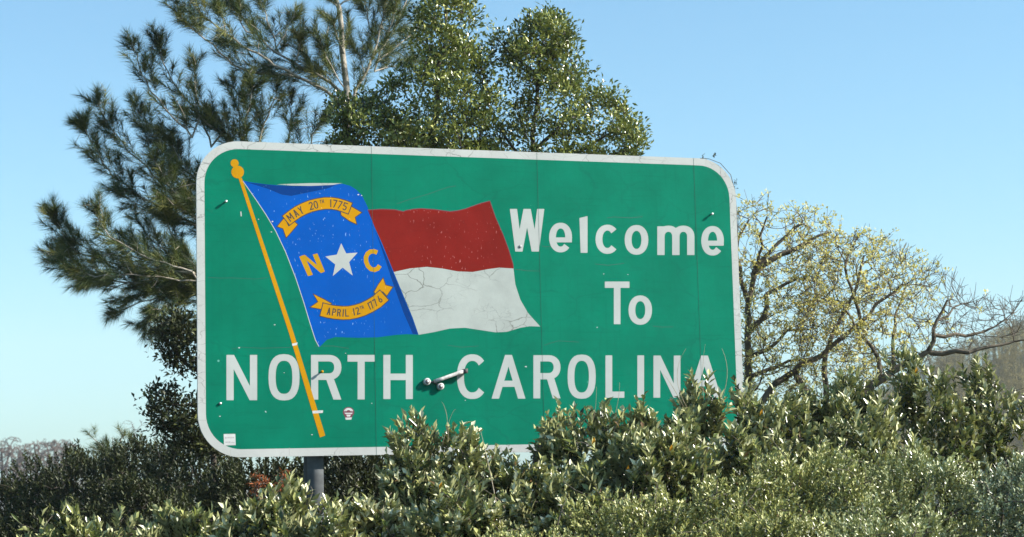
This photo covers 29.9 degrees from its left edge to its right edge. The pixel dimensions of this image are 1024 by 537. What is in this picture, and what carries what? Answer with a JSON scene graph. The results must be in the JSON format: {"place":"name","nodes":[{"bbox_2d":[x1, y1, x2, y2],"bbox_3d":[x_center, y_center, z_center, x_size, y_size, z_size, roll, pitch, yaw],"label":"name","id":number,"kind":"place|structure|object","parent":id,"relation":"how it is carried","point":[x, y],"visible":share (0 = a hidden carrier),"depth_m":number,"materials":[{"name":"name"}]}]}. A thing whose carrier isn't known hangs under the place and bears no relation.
{"place":"outdoors","nodes":[
{"label":"outdoors","id":0,"kind":"place"},
{"bbox_2d":[0,353,1023,536],"bbox_3d":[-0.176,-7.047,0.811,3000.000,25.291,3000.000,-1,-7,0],"label":"ground","id":1,"kind":"structure","parent":0,"point":[937,501],"depth_m":267.81,"materials":[{"name":"brown soil"}]},
{"bbox_2d":[0,443,15,481],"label":"bare tree","id":2,"kind":"object","parent":1,"relation":"on","point":[4,460],"visible":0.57,"depth_m":242.63,"materials":[{"name":"grey plant"}]},
{"bbox_2d":[0,437,20,510],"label":"bare tree","id":3,"kind":"object","parent":1,"relation":"on","point":[9,449],"visible":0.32,"depth_m":272.80,"materials":[{"name":"plant"}]},
{"bbox_2d":[0,443,22,518],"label":"bare tree","id":4,"kind":"object","parent":1,"relation":"on","point":[1,453],"visible":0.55,"depth_m":243.19,"materials":[{"name":"plant"}]},
{"bbox_2d":[4,444,29,480],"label":"bare tree","id":5,"kind":"object","parent":1,"relation":"on","point":[22,449],"visible":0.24,"depth_m":252.36,"materials":[{"name":"grey plant"}]},
{"bbox_2d":[0,444,34,482],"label":"bare tree","id":6,"kind":"object","parent":1,"relation":"on","point":[20,461],"visible":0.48,"depth_m":242.43,"materials":[{"name":"grey plant"}]},
{"bbox_2d":[12,452,42,485],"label":"bare tree","id":7,"kind":"object","parent":1,"relation":"on","point":[22,457],"visible":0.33,"depth_m":240.16,"materials":[{"name":"grey plant"}]},
{"bbox_2d":[20,439,53,479],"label":"bare tree","id":8,"kind":"object","parent":1,"relation":"on","point":[38,446],"visible":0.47,"depth_m":241.41,"materials":[{"name":"grey plant"}]},
{"bbox_2d":[21,441,52,501],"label":"bare tree","id":9,"kind":"object","parent":1,"relation":"on","point":[29,446],"visible":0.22,"depth_m":263.37,"materials":[{"name":"grey plant"}]},
{"bbox_2d":[0,463,83,532],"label":"shaded shrub","id":10,"kind":"object","parent":1,"relation":"on","point":[5,484],"visible":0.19,"depth_m":21.27,"materials":[{"name":"green plant"}]},
{"bbox_2d":[31,442,61,480],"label":"bare tree","id":11,"kind":"object","parent":1,"relation":"on","point":[47,454],"visible":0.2,"depth_m":265.25,"materials":[{"name":"grey plant"}]},
{"bbox_2d":[34,440,64,472],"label":"bare tree","id":12,"kind":"object","parent":1,"relation":"on","point":[53,447],"visible":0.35,"depth_m":240.97,"materials":[{"name":"grey plant"}]},
{"bbox_2d":[0,483,102,536],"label":"shaded shrub","id":13,"kind":"object","parent":1,"relation":"on","point":[27,514],"visible":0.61,"depth_m":17.78,"materials":[{"name":"green plant"}]},
{"bbox_2d":[43,440,68,508],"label":"bare tree","id":14,"kind":"object","parent":1,"relation":"on","point":[57,450],"visible":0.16,"depth_m":268.89,"materials":[{"name":"plant"}]},
{"bbox_2d":[45,448,74,493],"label":"bare tree","id":15,"kind":"object","parent":1,"relation":"on","point":[58,456],"visible":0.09,"depth_m":239.10,"materials":[{"name":"grey plant"}]},
{"bbox_2d":[44,439,81,483],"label":"bare tree","id":16,"kind":"object","parent":1,"relation":"on","point":[61,450],"visible":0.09,"depth_m":274.86,"materials":[{"name":"grey plant"}]},
{"bbox_2d":[50,439,80,484],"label":"bare tree","id":17,"kind":"object","parent":1,"relation":"on","point":[64,447],"visible":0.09,"depth_m":243.73,"materials":[{"name":"plant"}]},
{"bbox_2d":[4,438,141,535],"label":"shaded shrub","id":18,"kind":"object","parent":1,"relation":"on","point":[75,464],"visible":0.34,"depth_m":21.20,"materials":[{"name":"green plant"}]},
{"bbox_2d":[11,498,143,536],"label":"broadleaf shrub","id":19,"kind":"object","parent":1,"relation":"on","point":[73,525],"visible":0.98,"depth_m":12.38,"materials":[{"name":"green plant"}]},
{"bbox_2d":[72,423,136,459],"bbox_3d":[-4.886,2.905,22.903,0.889,2.202,0.435,-1,-7,0],"label":"pine sapling","id":20,"kind":"object","parent":1,"relation":"on","point":[99,445],"visible":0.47,"depth_m":22.99,"materials":[{"name":"green plant"}]},
{"bbox_2d":[75,430,193,527],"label":"shaded shrub","id":21,"kind":"object","parent":1,"relation":"on","point":[117,459],"visible":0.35,"depth_m":20.72,"materials":[{"name":"green plant"}]},
{"bbox_2d":[118,419,150,463],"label":"bare tree","id":22,"kind":"object","parent":1,"relation":"on","point":[133,430],"visible":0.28,"depth_m":60.07,"materials":[{"name":"grey plant"}]},
{"bbox_2d":[66,465,210,536],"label":"shaded shrub","id":23,"kind":"object","parent":1,"relation":"on","point":[141,498],"visible":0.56,"depth_m":17.20,"materials":[{"name":"green plant"}]},
{"bbox_2d":[131,302,227,520],"bbox_3d":[-2.805,1.709,16.506,0.955,2.942,0.833,-1,-7,0],"label":"evergreen tree","id":24,"kind":"object","parent":1,"relation":"on","point":[181,338],"visible":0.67,"depth_m":16.50,"materials":[{"name":"green plant"}]},
{"bbox_2d":[131,498,244,536],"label":"broadleaf shrub","id":25,"kind":"object","parent":1,"relation":"on","point":[173,523],"visible":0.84,"depth_m":12.32,"materials":[{"name":"green plant"}]},
{"bbox_2d":[126,433,254,525],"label":"shaded shrub","id":26,"kind":"object","parent":1,"relation":"on","point":[172,460],"visible":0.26,"depth_m":18.70,"materials":[{"name":"green plant"}]},
{"bbox_2d":[30,0,427,499],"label":"pine tree","id":27,"kind":"object","parent":1,"relation":"on","point":[173,274],"visible":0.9,"depth_m":18.97,"materials":[{"name":"green plant"}]},
{"bbox_2d":[189,456,303,535],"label":"shaded shrub","id":28,"kind":"object","parent":1,"relation":"on","point":[218,490],"visible":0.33,"depth_m":16.29,"materials":[{"name":"green plant"}]},
{"bbox_2d":[201,468,319,536],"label":"broadleaf shrub","id":29,"kind":"object","parent":1,"relation":"on","point":[259,515],"visible":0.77,"depth_m":12.07,"materials":[{"name":"green plant"}]},
{"bbox_2d":[245,467,290,499],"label":"dead shrub","id":30,"kind":"object","parent":1,"relation":"on","point":[260,483],"visible":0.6,"depth_m":13.19,"materials":[{"name":"brown plant"}]},
{"bbox_2d":[260,487,362,536],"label":"broadleaf shrub","id":31,"kind":"object","parent":1,"relation":"on","point":[335,522],"visible":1,"depth_m":11.86,"materials":[{"name":"green plant"}]},
{"bbox_2d":[275,455,393,516],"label":"shaded shrub","id":32,"kind":"object","parent":1,"relation":"on","point":[346,469],"visible":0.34,"depth_m":15.88,"materials":[{"name":"green plant"}]},
{"bbox_2d":[342,491,406,536],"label":"broadleaf shrub","id":33,"kind":"object","parent":1,"relation":"on","point":[371,520],"visible":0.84,"depth_m":12.06,"materials":[{"name":"green plant"}]},
{"bbox_2d":[356,454,455,506],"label":"shaded shrub","id":34,"kind":"object","parent":1,"relation":"on","point":[400,468],"visible":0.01,"depth_m":16.45,"materials":[{"name":"green plant"}]},
{"bbox_2d":[315,0,514,454],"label":"evergreen tree","id":35,"kind":"object","parent":1,"relation":"on","point":[394,126],"visible":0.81,"depth_m":17.32,"materials":[{"name":"green plant"}]},
{"bbox_2d":[375,404,500,518],"bbox_3d":[-0.497,1.730,12.921,1.009,1.665,0.996,-4,-7,22],"label":"broadleaf shrub","id":36,"kind":"object","parent":1,"relation":"on","point":[419,460],"visible":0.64,"depth_m":12.79,"materials":[{"name":"green plant"}]},
{"bbox_2d":[390,430,516,536],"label":"broadleaf shrub","id":37,"kind":"object","parent":1,"relation":"on","point":[471,516],"visible":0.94,"depth_m":11.79,"materials":[{"name":"green plant"}]},
{"bbox_2d":[196,141,742,529],"bbox_3d":[-0.235,1.031,14.560,4.350,3.882,0.244,1,-7,-19],"label":"welcome sign","id":38,"kind":"object","parent":1,"relation":"on","point":[350,298],"visible":0.96,"depth_m":14.48,"materials":[{"name":"metal"}]},
{"bbox_2d":[423,368,467,389],"bbox_3d":[-0.498,0.829,14.373,0.338,0.159,0.050,1,-7,-18],"label":"metal bracket","id":39,"kind":"object","parent":38,"relation":"attached to","point":[428,381],"visible":1,"depth_m":14.35,"materials":[{"name":"metal"}]},
{"bbox_2d":[701,153,738,261],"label":"vine","id":40,"kind":"object","parent":38,"relation":"attached to","point":[714,155],"visible":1,"depth_m":15.41,"materials":[{"name":"green plant"}]},
{"bbox_2d":[453,443,557,527],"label":"broadleaf shrub","id":41,"kind":"object","parent":1,"relation":"on","point":[502,471],"visible":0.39,"depth_m":12.70,"materials":[{"name":"green plant"}]},
{"bbox_2d":[478,520,601,536],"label":"leaved shrub","id":42,"kind":"object","parent":1,"relation":"on","point":[524,533],"visible":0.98,"depth_m":10.77,"materials":[{"name":"green plant"}]},
{"bbox_2d":[480,0,653,520],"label":"evergreen tree","id":43,"kind":"object","parent":1,"relation":"on","point":[562,38],"visible":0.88,"depth_m":17.75,"materials":[{"name":"green plant"}]},
{"bbox_2d":[496,452,641,536],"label":"broadleaf shrub","id":44,"kind":"object","parent":1,"relation":"on","point":[556,485],"visible":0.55,"depth_m":11.97,"materials":[{"name":"green plant"}]},
{"bbox_2d":[525,382,634,531],"bbox_3d":[0.559,1.717,13.020,1.006,1.877,1.028,-1,-7,0],"label":"broadleaf shrub","id":45,"kind":"object","parent":1,"relation":"on","point":[552,445],"visible":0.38,"depth_m":12.88,"materials":[{"name":"green plant"}]},
{"bbox_2d":[553,475,704,536],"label":"leaved shrub","id":46,"kind":"object","parent":1,"relation":"on","point":[625,517],"visible":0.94,"depth_m":10.86,"materials":[{"name":"green plant"}]},
{"bbox_2d":[563,410,726,536],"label":"broadleaf shrub","id":47,"kind":"object","parent":1,"relation":"on","point":[663,459],"visible":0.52,"depth_m":12.03,"materials":[{"name":"green plant"}]},
{"bbox_2d":[591,391,717,496],"bbox_3d":[0.949,1.712,12.802,0.931,1.793,0.974,-1,-7,0],"label":"broadleaf shrub","id":48,"kind":"object","parent":1,"relation":"on","point":[644,416],"visible":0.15,"depth_m":12.83,"materials":[{"name":"green plant"}]},
{"bbox_2d":[658,348,774,493],"bbox_3d":[1.372,1.554,13.194,1.006,2.060,1.052,-1,-7,0],"label":"broadleaf shrub","id":49,"kind":"object","parent":1,"relation":"on","point":[713,415],"visible":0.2,"depth_m":13.20,"materials":[{"name":"green plant"}]},
{"bbox_2d":[637,457,804,536],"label":"leaved shrub","id":50,"kind":"object","parent":1,"relation":"on","point":[715,491],"visible":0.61,"depth_m":10.95,"materials":[{"name":"green plant"}]},
{"bbox_2d":[672,418,820,536],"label":"broadleaf shrub","id":51,"kind":"object","parent":1,"relation":"on","point":[740,446],"visible":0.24,"depth_m":12.24,"materials":[{"name":"green plant"}]},
{"bbox_2d":[678,492,837,536],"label":"leaved shrub","id":52,"kind":"object","parent":1,"relation":"on","point":[761,527],"visible":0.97,"depth_m":10.32,"materials":[{"name":"green plant"}]},
{"bbox_2d":[723,374,830,527],"bbox_3d":[1.786,1.669,13.425,0.962,1.879,1.040,-1,-7,0],"label":"broadleaf shrub","id":53,"kind":"object","parent":1,"relation":"on","point":[742,403],"visible":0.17,"depth_m":13.48,"materials":[{"name":"green plant"}]},
{"bbox_2d":[736,188,848,401],"bbox_3d":[2.515,1.173,18.220,1.441,3.883,1.658,-8,-9,43],"label":"flowering tree","id":54,"kind":"object","parent":1,"relation":"on","point":[760,264],"visible":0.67,"depth_m":18.15,"materials":[{"name":"beige plant"}]},
{"bbox_2d":[750,395,859,534],"bbox_3d":[1.901,1.695,12.926,0.971,1.713,1.000,-1,-7,0],"label":"broadleaf shrub","id":55,"kind":"object","parent":1,"relation":"on","point":[771,423],"visible":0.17,"depth_m":12.96,"materials":[{"name":"green plant"}]},
{"bbox_2d":[721,430,906,536],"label":"leaved shrub","id":56,"kind":"object","parent":1,"relation":"on","point":[779,465],"visible":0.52,"depth_m":11.22,"materials":[{"name":"green plant"}]},
{"bbox_2d":[787,362,910,499],"bbox_3d":[2.400,1.647,13.726,1.044,1.928,0.995,-1,-7,0],"label":"broadleaf shrub","id":57,"kind":"object","parent":1,"relation":"on","point":[845,394],"visible":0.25,"depth_m":13.67,"materials":[{"name":"green plant"}]},
{"bbox_2d":[810,393,940,532],"bbox_3d":[2.480,1.680,13.143,1.029,1.657,1.022,-1,-7,0],"label":"broadleaf shrub","id":58,"kind":"object","parent":1,"relation":"on","point":[861,435],"visible":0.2,"depth_m":13.04,"materials":[{"name":"green plant"}]},
{"bbox_2d":[792,487,968,536],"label":"leaved shrub","id":59,"kind":"object","parent":1,"relation":"on","point":[924,529],"visible":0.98,"depth_m":10.58,"materials":[{"name":"green plant"}]},
{"bbox_2d":[760,215,1023,452],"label":"flowering tree","id":60,"kind":"object","parent":1,"relation":"on","point":[831,345],"visible":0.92,"depth_m":17.85,"materials":[{"name":"beige plant"}]},
{"bbox_2d":[820,428,995,536],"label":"leaved shrub","id":61,"kind":"object","parent":1,"relation":"on","point":[875,486],"visible":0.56,"depth_m":11.26,"materials":[{"name":"green plant"}]},
{"bbox_2d":[877,338,997,536],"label":"broadleaf shrub","id":62,"kind":"object","parent":1,"relation":"on","point":[913,403],"visible":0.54,"depth_m":13.74,"materials":[{"name":"green plant"}]},
{"bbox_2d":[851,314,1023,497],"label":"woodland","id":63,"kind":"object","parent":1,"relation":"on","point":[953,360],"visible":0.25,"depth_m":268.93,"materials":[{"name":"plant"}]},
{"bbox_2d":[891,444,1023,536],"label":"leaved shrub","id":64,"kind":"object","parent":1,"relation":"on","point":[986,484],"visible":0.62,"depth_m":11.24,"materials":[{"name":"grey plant"}]},
{"bbox_2d":[934,351,1023,536],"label":"broadleaf shrub","id":65,"kind":"object","parent":1,"relation":"on","point":[997,430],"visible":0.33,"depth_m":13.92,"materials":[{"name":"green plant"}]},
{"bbox_2d":[994,459,1023,536],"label":"leaved shrub","id":66,"kind":"object","parent":1,"relation":"on","point":[1016,478],"visible":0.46,"depth_m":11.39,"materials":[{"name":"green plant"}]},
{"bbox_2d":[0,0,1023,492],"label":"sky","id":67,"kind":"structure","parent":0,"point":[906,115],"materials":[{"name":"blue"}]}
]}

